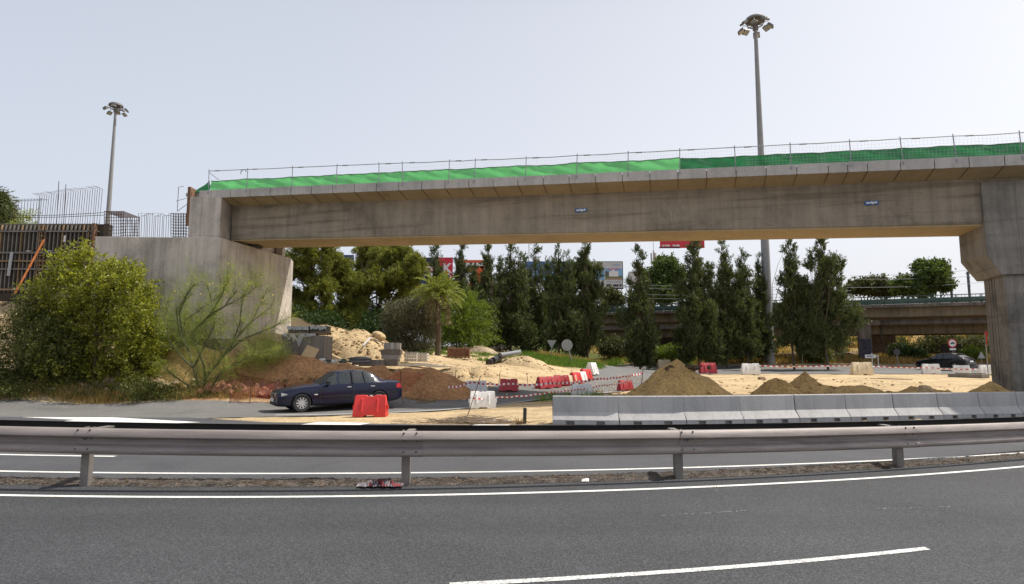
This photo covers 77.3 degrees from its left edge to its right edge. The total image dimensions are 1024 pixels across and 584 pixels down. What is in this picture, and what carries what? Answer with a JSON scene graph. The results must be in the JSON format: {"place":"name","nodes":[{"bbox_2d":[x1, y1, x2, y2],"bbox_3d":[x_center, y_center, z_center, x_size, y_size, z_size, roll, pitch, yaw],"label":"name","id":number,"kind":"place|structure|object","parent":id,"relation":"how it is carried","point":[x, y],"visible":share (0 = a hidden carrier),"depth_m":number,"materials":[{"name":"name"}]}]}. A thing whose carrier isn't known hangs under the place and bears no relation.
{"place":"outdoors","nodes":[
{"label":"outdoors","id":0,"kind":"place"},
{"bbox_2d":[0,371,651,417],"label":"slip road","id":1,"kind":"structure","parent":0,"point":[178,408],"depth_m":22.17,"materials":[{"name":"asphalt"}]},
{"bbox_2d":[270,369,401,411],"bbox_3d":[-6.043,3.348,22.100,4.262,1.329,1.937,2,-7,-30],"label":"sedan car","id":2,"kind":"object","parent":1,"relation":"on","point":[344,386],"visible":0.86,"depth_m":21.41,"materials":[{"name":"blue paint"}]},
{"bbox_2d":[448,372,641,387],"bbox_3d":[1.621,3.569,25.774,8.251,0.617,1.514,1,-6,-10],"label":"barrier tape","id":3,"kind":"object","parent":1,"relation":"on","point":[547,383],"visible":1,"depth_m":25.27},
{"bbox_2d":[0,292,1012,486],"bbox_3d":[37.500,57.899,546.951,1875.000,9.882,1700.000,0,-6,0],"label":"ground","id":4,"kind":"structure","parent":0,"point":[538,410],"depth_m":28.86,"materials":[{"name":"sand"}]},
{"bbox_2d":[0,186,23,223],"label":"conifer tree","id":5,"kind":"object","parent":4,"relation":"on","point":[8,209],"visible":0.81,"depth_m":53.01,"materials":[{"name":"green plant"}]},
{"bbox_2d":[0,286,99,400],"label":"leafy tree","id":6,"kind":"object","parent":4,"relation":"on","point":[36,324],"visible":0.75,"depth_m":24.09,"materials":[{"name":"green plant"}]},
{"bbox_2d":[0,223,100,300],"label":"formwork wall","id":7,"kind":"structure","parent":4,"relation":"on","point":[20,244],"depth_m":28.78,"materials":[{"name":"metal"}]},
{"bbox_2d":[10,182,103,223],"bbox_3d":[-21.765,-4.182,30.850,4.496,2.255,0.512,0,-6,0],"label":"rebar row","id":8,"kind":"object","parent":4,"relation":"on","point":[39,217],"visible":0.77,"depth_m":30.80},
{"bbox_2d":[13,238,176,391],"bbox_3d":[-16.107,1.222,25.225,5.530,6.924,4.153,0,-6,0],"label":"leafy tree","id":9,"kind":"object","parent":4,"relation":"on","point":[116,285],"visible":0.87,"depth_m":24.53,"materials":[{"name":"green plant"}]},
{"bbox_2d":[102,102,128,223],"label":"lamp mast","id":10,"kind":"object","parent":4,"relation":"on","point":[117,107],"visible":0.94,"depth_m":94.69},
{"bbox_2d":[0,291,252,394],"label":"slope rubble","id":11,"kind":"object","parent":4,"relation":"on","point":[112,381],"visible":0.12,"depth_m":24.83,"materials":[{"name":"stone"}]},
{"bbox_2d":[0,374,263,403],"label":"roadside weeds","id":12,"kind":"object","parent":4,"relation":"on","point":[221,395],"visible":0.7,"depth_m":23.41,"materials":[{"name":"green plant"}]},
{"bbox_2d":[113,369,195,404],"bbox_3d":[-13.011,3.659,23.401,3.045,1.657,1.725,0,-6,0],"label":"shrub","id":13,"kind":"object","parent":4,"relation":"on","point":[153,388],"visible":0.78,"depth_m":23.16,"materials":[{"name":"green plant"}]},
{"bbox_2d":[136,303,237,370],"bbox_3d":[-13.341,2.014,26.271,4.448,3.441,2.816,0,-6,0],"label":"shrub","id":14,"kind":"object","parent":4,"relation":"on","point":[186,326],"visible":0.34,"depth_m":26.21,"materials":[{"name":"green plant"}]},
{"bbox_2d":[90,197,292,351],"bbox_3d":[-14.665,0.495,30.834,6.848,8.980,7.400,0,-6,0],"label":"bridge abutment","id":15,"kind":"object","parent":4,"relation":"on","point":[207,243],"visible":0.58,"depth_m":28.16,"materials":[{"name":"concrete"}]},
{"bbox_2d":[104,211,139,236],"bbox_3d":[-17.670,-2.963,29.002,0.960,1.156,1.229,0,-6,0],"label":"rebar cage","id":16,"kind":"object","parent":15,"relation":"on","point":[122,214],"visible":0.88,"depth_m":28.46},
{"bbox_2d":[125,213,169,236],"bbox_3d":[-16.413,-3.034,28.962,2.057,1.125,0.116,0,-6,0],"label":"rebar row","id":17,"kind":"object","parent":15,"relation":"attached to","point":[152,214],"visible":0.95,"depth_m":28.91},
{"bbox_2d":[170,213,187,236],"bbox_3d":[-14.957,-3.005,28.806,0.780,1.075,0.229,0,-6,0],"label":"rebar cage","id":18,"kind":"object","parent":15,"relation":"on","point":[180,228],"visible":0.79,"depth_m":28.72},
{"bbox_2d":[186,154,1023,247],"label":"bridge","id":19,"kind":"structure","parent":15,"relation":"on","point":[932,197],"depth_m":24.81,"materials":[{"name":"concrete"}]},
{"bbox_2d":[196,157,678,192],"bbox_3d":[-4.186,-4.786,26.602,21.562,1.114,0.138,-2,-7,14],"label":"green netting","id":20,"kind":"object","parent":19,"relation":"attached to","point":[582,168],"visible":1,"depth_m":26.12,"materials":[{"name":"fabric"}]},
{"bbox_2d":[207,130,1023,193],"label":"safety railing","id":21,"kind":"object","parent":19,"relation":"attached to","point":[628,152],"visible":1,"depth_m":24.01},
{"bbox_2d":[386,134,1023,170],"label":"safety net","id":22,"kind":"object","parent":21,"relation":"hanging from","point":[489,163],"visible":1,"depth_m":22.44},
{"bbox_2d":[680,142,1023,168],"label":"green netting","id":23,"kind":"object","parent":19,"relation":"attached to","point":[742,161],"visible":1,"depth_m":22.37,"materials":[{"name":"fabric"}]},
{"bbox_2d":[153,345,243,385],"bbox_3d":[-12.934,2.979,25.974,4.371,1.666,2.201,0,-6,0],"label":"dirt heap","id":24,"kind":"object","parent":4,"relation":"on","point":[171,358],"visible":0.45,"depth_m":25.62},
{"bbox_2d":[144,251,315,388],"bbox_3d":[-11.000,1.328,24.674,6.927,5.901,3.615,0,-6,0],"label":"thorn tree","id":25,"kind":"object","parent":4,"relation":"on","point":[214,310],"visible":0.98,"depth_m":24.47,"materials":[{"name":"green plant"}]},
{"bbox_2d":[196,379,287,397],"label":"weeds","id":26,"kind":"object","parent":4,"relation":"on","point":[245,386],"visible":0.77,"depth_m":24.10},
{"bbox_2d":[231,324,296,375],"bbox_3d":[-10.212,2.441,25.838,3.377,2.718,2.757,0,-6,0],"label":"shrub","id":27,"kind":"object","parent":4,"relation":"on","point":[281,352],"visible":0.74,"depth_m":25.64,"materials":[{"name":"green plant"}]},
{"bbox_2d":[235,354,343,383],"bbox_3d":[-8.541,3.259,26.247,5.887,1.403,2.368,0,-6,0],"label":"dirt heap","id":28,"kind":"object","parent":4,"relation":"on","point":[299,367],"visible":0.74,"depth_m":25.65,"materials":[{"name":"soil"}]},
{"bbox_2d":[281,334,332,363],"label":"concrete block","id":29,"kind":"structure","parent":4,"relation":"on","point":[323,344],"depth_m":28.16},
{"bbox_2d":[285,247,356,318],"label":"pine tree","id":30,"kind":"object","parent":4,"relation":"on","point":[324,282],"visible":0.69,"depth_m":45.15,"materials":[{"name":"green plant"}]},
{"bbox_2d":[291,302,353,329],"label":"shrub","id":31,"kind":"object","parent":4,"relation":"on","point":[314,317],"visible":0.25,"depth_m":42.85,"materials":[{"name":"green plant"}]},
{"bbox_2d":[349,246,377,305],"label":"pine tree","id":32,"kind":"object","parent":4,"relation":"on","point":[362,258],"visible":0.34,"depth_m":56.35,"materials":[{"name":"green plant"}]},
{"bbox_2d":[321,325,413,361],"bbox_3d":[-8.223,2.805,32.830,6.627,2.295,5.057,0,-6,0],"label":"dirt heap","id":33,"kind":"object","parent":4,"relation":"on","point":[346,354],"visible":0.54,"depth_m":31.45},
{"bbox_2d":[317,325,409,363],"bbox_3d":[-8.105,2.716,32.375,5.863,2.238,3.196,0,-6,0],"label":"rock pile","id":34,"kind":"object","parent":33,"relation":"on","point":[368,352],"visible":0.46,"depth_m":31.58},
{"bbox_2d":[352,395,388,416],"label":"water barrier","id":35,"kind":"object","parent":4,"relation":"on","point":[374,406],"visible":1,"depth_m":18.91,"materials":[{"name":"red plastic"}]},
{"bbox_2d":[346,306,398,340],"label":"shrub","id":36,"kind":"object","parent":4,"relation":"on","point":[371,324],"visible":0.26,"depth_m":43.44,"materials":[{"name":"green plant"}]},
{"bbox_2d":[333,246,431,327],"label":"pine tree","id":37,"kind":"object","parent":4,"relation":"on","point":[402,266],"visible":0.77,"depth_m":46.28,"materials":[{"name":"green plant"}]},
{"bbox_2d":[359,365,411,397],"bbox_3d":[-5.278,3.794,26.587,3.526,1.526,1.656,0,-6,0],"label":"dirt heap","id":38,"kind":"object","parent":4,"relation":"on","point":[381,371],"visible":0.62,"depth_m":26.33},
{"bbox_2d":[377,291,444,352],"bbox_3d":[-6.236,2.071,40.017,4.368,4.562,3.629,0,-6,0],"label":"shrub","id":39,"kind":"object","parent":4,"relation":"on","point":[407,318],"visible":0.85,"depth_m":39.44,"materials":[{"name":"green plant"}]},
{"bbox_2d":[391,367,473,399],"bbox_3d":[-3.553,3.905,26.884,5.614,1.467,2.097,0,-6,0],"label":"dirt heap","id":40,"kind":"object","parent":4,"relation":"on","point":[432,383],"visible":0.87,"depth_m":26.43,"materials":[{"name":"soil"}]},
{"bbox_2d":[413,257,452,288],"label":"billboard","id":41,"kind":"object","parent":4,"relation":"on","point":[448,265],"visible":0.16,"depth_m":136.42,"materials":[{"name":"metal"}]},
{"bbox_2d":[411,271,466,355],"bbox_3d":[-4.448,1.413,38.820,3.506,5.277,3.475,0,-6,0],"label":"palm tree","id":42,"kind":"object","parent":4,"relation":"on","point":[440,291],"visible":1,"depth_m":38.43,"materials":[{"name":"green plant"}]},
{"bbox_2d":[425,245,456,344],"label":"casuarina tree","id":43,"kind":"object","parent":4,"relation":"on","point":[437,271],"visible":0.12,"depth_m":60.32,"materials":[{"name":"green plant"}]},
{"bbox_2d":[439,366,470,380],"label":"dirt heap","id":44,"kind":"object","parent":4,"relation":"on","point":[465,373],"visible":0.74,"depth_m":29.48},
{"bbox_2d":[447,347,469,358],"bbox_3d":[-3.194,3.676,38.522,1.308,0.658,0.900,0,-6,0],"label":"rusty cage","id":45,"kind":"object","parent":4,"relation":"on","point":[460,352],"visible":0.96,"depth_m":38.12,"materials":[{"name":"metal"}]},
{"bbox_2d":[451,245,471,346],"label":"casuarina tree","id":46,"kind":"object","parent":4,"relation":"on","point":[462,270],"visible":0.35,"depth_m":62.36,"materials":[{"name":"green plant"}]},
{"bbox_2d":[426,284,502,349],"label":"shrub","id":47,"kind":"object","parent":4,"relation":"on","point":[458,320],"visible":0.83,"depth_m":46.64,"materials":[{"name":"green plant"}]},
{"bbox_2d":[468,391,496,408],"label":"water barrier","id":48,"kind":"object","parent":4,"relation":"on","point":[489,401],"visible":1,"depth_m":21.54,"materials":[{"name":"white plastic"}]},
{"bbox_2d":[470,244,502,347],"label":"casuarina tree","id":49,"kind":"object","parent":4,"relation":"on","point":[489,286],"visible":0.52,"depth_m":57.91,"materials":[{"name":"green plant"}]},
{"bbox_2d":[494,244,540,350],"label":"casuarina tree","id":50,"kind":"object","parent":4,"relation":"on","point":[516,329],"visible":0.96,"depth_m":58.74,"materials":[{"name":"green plant"}]},
{"bbox_2d":[500,356,551,369],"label":"dirt heap","id":51,"kind":"object","parent":4,"relation":"on","point":[516,362],"visible":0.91,"depth_m":37.02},
{"bbox_2d":[522,243,549,351],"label":"casuarina tree","id":52,"kind":"object","parent":4,"relation":"on","point":[536,302],"visible":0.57,"depth_m":62.02,"materials":[{"name":"green plant"}]},
{"bbox_2d":[485,320,592,355],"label":"shrub","id":53,"kind":"object","parent":4,"relation":"on","point":[546,349],"visible":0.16,"depth_m":61.66,"materials":[{"name":"green plant"}]},
{"bbox_2d":[538,243,588,353],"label":"casuarina tree","id":54,"kind":"object","parent":4,"relation":"on","point":[560,326],"visible":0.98,"depth_m":56.75,"materials":[{"name":"green plant"}]},
{"bbox_2d":[518,349,609,368],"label":"green grass","id":55,"kind":"structure","parent":4,"relation":"on","point":[558,361],"depth_m":44.58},
{"bbox_2d":[534,387,613,402],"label":"green weeds","id":56,"kind":"object","parent":4,"relation":"on","point":[566,394],"visible":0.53,"depth_m":23.49,"materials":[{"name":"green plant"}]},
{"bbox_2d":[552,396,618,424],"bbox_3d":[1.917,3.084,16.761,1.713,0.721,0.540,-1,-6,6],"label":"concrete barrier","id":57,"kind":"object","parent":4,"relation":"on","point":[585,410],"visible":0.99,"depth_m":16.64,"materials":[{"name":"concrete"}]},
{"bbox_2d":[571,243,610,358],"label":"casuarina tree","id":58,"kind":"object","parent":4,"relation":"on","point":[589,296],"visible":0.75,"depth_m":57.71,"materials":[{"name":"green plant"}]},
{"bbox_2d":[576,261,622,288],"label":"billboard","id":59,"kind":"object","parent":4,"relation":"on","point":[613,273],"visible":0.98,"depth_m":131.16,"materials":[{"name":"metal"}]},
{"bbox_2d":[595,333,626,359],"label":"shrub","id":60,"kind":"object","parent":4,"relation":"on","point":[610,346],"visible":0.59,"depth_m":64.89,"materials":[{"name":"green plant"}]},
{"bbox_2d":[599,286,626,307],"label":"broadleaf tree","id":61,"kind":"object","parent":4,"relation":"on","point":[612,295],"visible":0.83,"depth_m":91.17,"materials":[{"name":"green plant"}]},
{"bbox_2d":[613,243,664,369],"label":"casuarina tree","id":62,"kind":"object","parent":4,"relation":"on","point":[643,334],"visible":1,"depth_m":57.48,"materials":[{"name":"green plant"}]},
{"bbox_2d":[618,396,685,424],"bbox_3d":[3.612,3.082,16.739,1.742,0.721,0.540,0,-6,-3],"label":"concrete barrier","id":63,"kind":"object","parent":4,"relation":"on","point":[643,410],"visible":0.9,"depth_m":16.63,"materials":[{"name":"concrete"}]},
{"bbox_2d":[634,252,688,310],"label":"broadleaf tree","id":64,"kind":"object","parent":4,"relation":"on","point":[664,271],"visible":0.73,"depth_m":91.28,"materials":[{"name":"green plant"}]},
{"bbox_2d":[651,342,697,363],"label":"shrub","id":65,"kind":"object","parent":4,"relation":"on","point":[667,351],"visible":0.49,"depth_m":59.81,"materials":[{"name":"green plant"}]},
{"bbox_2d":[624,359,732,395],"bbox_3d":[6.017,3.223,22.718,4.683,1.704,4.142,0,-6,0],"label":"dirt heap","id":66,"kind":"object","parent":4,"relation":"on","point":[696,386],"visible":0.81,"depth_m":22.05,"materials":[{"name":"soil"}]},
{"bbox_2d":[668,241,731,366],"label":"casuarina tree","id":67,"kind":"object","parent":4,"relation":"on","point":[697,311],"visible":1,"depth_m":57.48,"materials":[{"name":"green plant"}]},
{"bbox_2d":[416,293,987,359],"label":"old overpass","id":68,"kind":"object","parent":4,"relation":"on","point":[890,320],"visible":0.29,"depth_m":67.85,"materials":[{"name":"concrete"}]},
{"bbox_2d":[683,395,743,423],"bbox_3d":[5.242,3.101,16.909,1.594,0.721,0.540,1,-6,-9],"label":"concrete barrier","id":69,"kind":"object","parent":4,"relation":"on","point":[715,409],"visible":0.87,"depth_m":16.77,"materials":[{"name":"concrete"}]},
{"bbox_2d":[709,240,747,368],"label":"casuarina tree","id":70,"kind":"object","parent":4,"relation":"on","point":[723,296],"visible":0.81,"depth_m":58.93,"materials":[{"name":"green plant"}]},
{"bbox_2d":[728,246,768,363],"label":"casuarina tree","id":71,"kind":"object","parent":4,"relation":"on","point":[744,287],"visible":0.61,"depth_m":59.59,"materials":[{"name":"green plant"}]},
{"bbox_2d":[738,13,777,365],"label":"lamp mast","id":72,"kind":"object","parent":4,"relation":"on","point":[753,21],"visible":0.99,"depth_m":64.01,"materials":[{"name":"metal"}]},
{"bbox_2d":[751,252,777,362],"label":"casuarina tree","id":73,"kind":"object","parent":4,"relation":"on","point":[759,292],"visible":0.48,"depth_m":61.78,"materials":[{"name":"green plant"}]},
{"bbox_2d":[739,394,799,423],"bbox_3d":[6.833,3.140,17.259,1.716,0.721,0.540,2,-7,-15],"label":"concrete barrier","id":74,"kind":"object","parent":4,"relation":"on","point":[767,408],"visible":0.85,"depth_m":17.12,"materials":[{"name":"concrete"}]},
{"bbox_2d":[749,378,802,394],"bbox_3d":[10.024,3.690,24.079,2.391,0.908,2.509,0,-6,0],"label":"dirt heap","id":75,"kind":"object","parent":4,"relation":"on","point":[774,385],"visible":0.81,"depth_m":23.78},
{"bbox_2d":[589,335,987,353],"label":"dry grass","id":76,"kind":"structure","parent":4,"relation":"on","point":[785,349],"depth_m":90.17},
{"bbox_2d":[770,239,813,369],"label":"casuarina tree","id":77,"kind":"object","parent":4,"relation":"on","point":[783,318],"visible":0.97,"depth_m":56.79,"materials":[{"name":"green plant"}]},
{"bbox_2d":[599,352,990,366],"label":"dry grass","id":78,"kind":"structure","parent":4,"relation":"on","point":[882,358],"depth_m":62.66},
{"bbox_2d":[612,363,990,366],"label":"kerb","id":79,"kind":"structure","parent":4,"relation":"on","point":[803,364],"depth_m":60.94,"materials":[{"name":"concrete"}]},
{"bbox_2d":[790,371,828,393],"bbox_3d":[11.338,3.589,24.490,3.192,1.190,2.986,0,-6,0],"label":"dirt heap","id":80,"kind":"object","parent":4,"relation":"on","point":[807,384],"visible":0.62,"depth_m":24.03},
{"bbox_2d":[795,339,835,364],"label":"shrub","id":81,"kind":"object","parent":4,"relation":"on","point":[812,358],"visible":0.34,"depth_m":61.28,"materials":[{"name":"green plant"}]},
{"bbox_2d":[791,394,850,421],"bbox_3d":[8.451,3.183,17.650,1.575,0.721,0.540,1,-6,-12],"label":"concrete barrier","id":82,"kind":"object","parent":4,"relation":"on","point":[820,407],"visible":0.87,"depth_m":17.51,"materials":[{"name":"concrete"}]},
{"bbox_2d":[794,239,870,369],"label":"casuarina tree","id":83,"kind":"object","parent":4,"relation":"on","point":[825,310],"visible":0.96,"depth_m":55.48,"materials":[{"name":"green plant"}]},
{"bbox_2d":[824,385,883,393],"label":"dirt heap","id":84,"kind":"object","parent":4,"relation":"on","point":[856,389],"visible":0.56,"depth_m":23.64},
{"bbox_2d":[850,362,873,374],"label":"water barrier","id":85,"kind":"object","parent":4,"relation":"on","point":[860,368],"visible":1,"depth_m":45.12,"materials":[{"name":"beige plastic"}]},
{"bbox_2d":[844,272,893,299],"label":"broadleaf tree","id":86,"kind":"object","parent":4,"relation":"on","point":[879,286],"visible":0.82,"depth_m":94.19,"materials":[{"name":"green plant"}]},
{"bbox_2d":[885,339,931,359],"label":"shrub","id":87,"kind":"object","parent":4,"relation":"on","point":[912,351],"visible":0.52,"depth_m":65.39,"materials":[{"name":"green plant"}]},
{"bbox_2d":[888,256,959,344],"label":"broadleaf tree","id":88,"kind":"object","parent":4,"relation":"on","point":[939,272],"visible":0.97,"depth_m":87.42,"materials":[{"name":"green plant"}]},
{"bbox_2d":[911,335,963,353],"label":"shrub","id":89,"kind":"object","parent":4,"relation":"on","point":[933,343],"visible":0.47,"depth_m":74.51,"materials":[{"name":"green plant"}]},
{"bbox_2d":[953,342,989,361],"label":"shrub","id":90,"kind":"object","parent":4,"relation":"on","point":[972,352],"visible":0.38,"depth_m":62.94,"materials":[{"name":"green plant"}]},
{"bbox_2d":[957,335,989,353],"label":"shrub","id":91,"kind":"object","parent":4,"relation":"on","point":[979,340],"visible":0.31,"depth_m":74.63,"materials":[{"name":"green plant"}]},
{"bbox_2d":[968,381,1010,391],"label":"dirt heap","id":92,"kind":"object","parent":4,"relation":"on","point":[990,386],"visible":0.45,"depth_m":20.58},
{"bbox_2d":[959,180,1023,391],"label":"bridge pier","id":93,"kind":"structure","parent":4,"relation":"on","point":[992,252],"depth_m":21.62,"materials":[{"name":"concrete"}]},
{"bbox_2d":[0,458,1023,583],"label":"carriageway","id":94,"kind":"structure","parent":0,"point":[973,533],"depth_m":6.04,"materials":[{"name":"asphalt"}]},
{"bbox_2d":[0,466,1023,497],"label":"lane marking","id":95,"kind":"object","parent":94,"relation":"on","point":[491,493],"visible":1,"depth_m":7.78,"materials":[{"name":"paint"}]},
{"bbox_2d":[449,547,930,583],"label":"lane marking","id":96,"kind":"object","parent":94,"relation":"on","point":[692,569],"visible":1,"depth_m":4.89,"materials":[{"name":"paint"}]},
{"bbox_2d":[0,417,1023,478],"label":"carriageway","id":97,"kind":"structure","parent":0,"point":[193,464],"depth_m":10.23,"materials":[{"name":"asphalt"}]},
{"bbox_2d":[30,417,192,422],"bbox_3d":[-11.423,3.544,17.648,6.257,0.001,2.023,-1,-6,9],"label":"road marking","id":98,"kind":"object","parent":97,"relation":"on","point":[101,419],"visible":0.71,"depth_m":17.97,"materials":[{"name":"paint"}]},
{"bbox_2d":[391,415,546,424],"bbox_3d":[-1.136,3.370,16.903,4.157,0.280,1.236,0,-6,0],"label":"pile","id":99,"kind":"object","parent":97,"relation":"on","point":[469,419],"visible":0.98,"depth_m":16.78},
{"bbox_2d":[0,453,1023,486],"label":"median strip","id":100,"kind":"object","parent":97,"relation":"on","point":[218,483],"visible":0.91,"depth_m":8.61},
{"bbox_2d":[1,453,1021,484],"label":"median twigs","id":101,"kind":"object","parent":100,"relation":"on","point":[662,474],"visible":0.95,"depth_m":8.71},
{"bbox_2d":[0,417,1023,485],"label":"crash barrier","id":102,"kind":"object","parent":100,"relation":"on","point":[87,441],"visible":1,"depth_m":8.47,"materials":[{"name":"metal"}]},
{"bbox_2d":[5,451,1023,484],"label":"dead leaves","id":103,"kind":"object","parent":100,"relation":"on","point":[551,476],"visible":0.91,"depth_m":8.79,"materials":[{"name":"brown plant"}]},
{"bbox_2d":[0,452,1023,473],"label":"lane marking","id":104,"kind":"object","parent":97,"relation":"on","point":[490,471],"visible":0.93,"depth_m":9.36,"materials":[{"name":"paint"}]},
{"bbox_2d":[844,393,898,420],"bbox_3d":[9.988,3.223,18.005,1.597,0.721,0.540,2,-7,-14],"label":"concrete barrier","id":105,"kind":"object","parent":97,"relation":"on","point":[871,406],"visible":0.84,"depth_m":17.87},
{"bbox_2d":[891,393,943,419],"bbox_3d":[11.509,3.263,18.368,1.507,0.721,0.540,1,-6,-13],"label":"concrete barrier","id":106,"kind":"object","parent":97,"relation":"on","point":[906,406],"visible":0.83,"depth_m":18.23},
{"bbox_2d":[936,392,984,418],"bbox_3d":[12.952,3.298,18.682,1.433,0.721,0.540,1,-6,-12],"label":"concrete barrier","id":107,"kind":"object","parent":97,"relation":"on","point":[951,405],"visible":0.81,"depth_m":18.54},
{"bbox_2d":[977,392,1023,417],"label":"concrete barrier","id":108,"kind":"object","parent":97,"relation":"on","point":[997,404],"visible":0.87,"depth_m":18.84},
{"bbox_2d":[0,0,1023,345],"label":"sky","id":109,"kind":"structure","parent":0,"point":[204,86],"materials":[{"name":"white"}]},
{"bbox_2d":[583,365,977,373],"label":"roundabout road","id":110,"kind":"structure","parent":0,"point":[801,370],"depth_m":53.15,"materials":[{"name":"asphalt"}]},
{"bbox_2d":[915,353,975,368],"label":"crossover car","id":111,"kind":"object","parent":110,"relation":"on","point":[946,360],"visible":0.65,"depth_m":54.20,"materials":[{"name":"black paint"}]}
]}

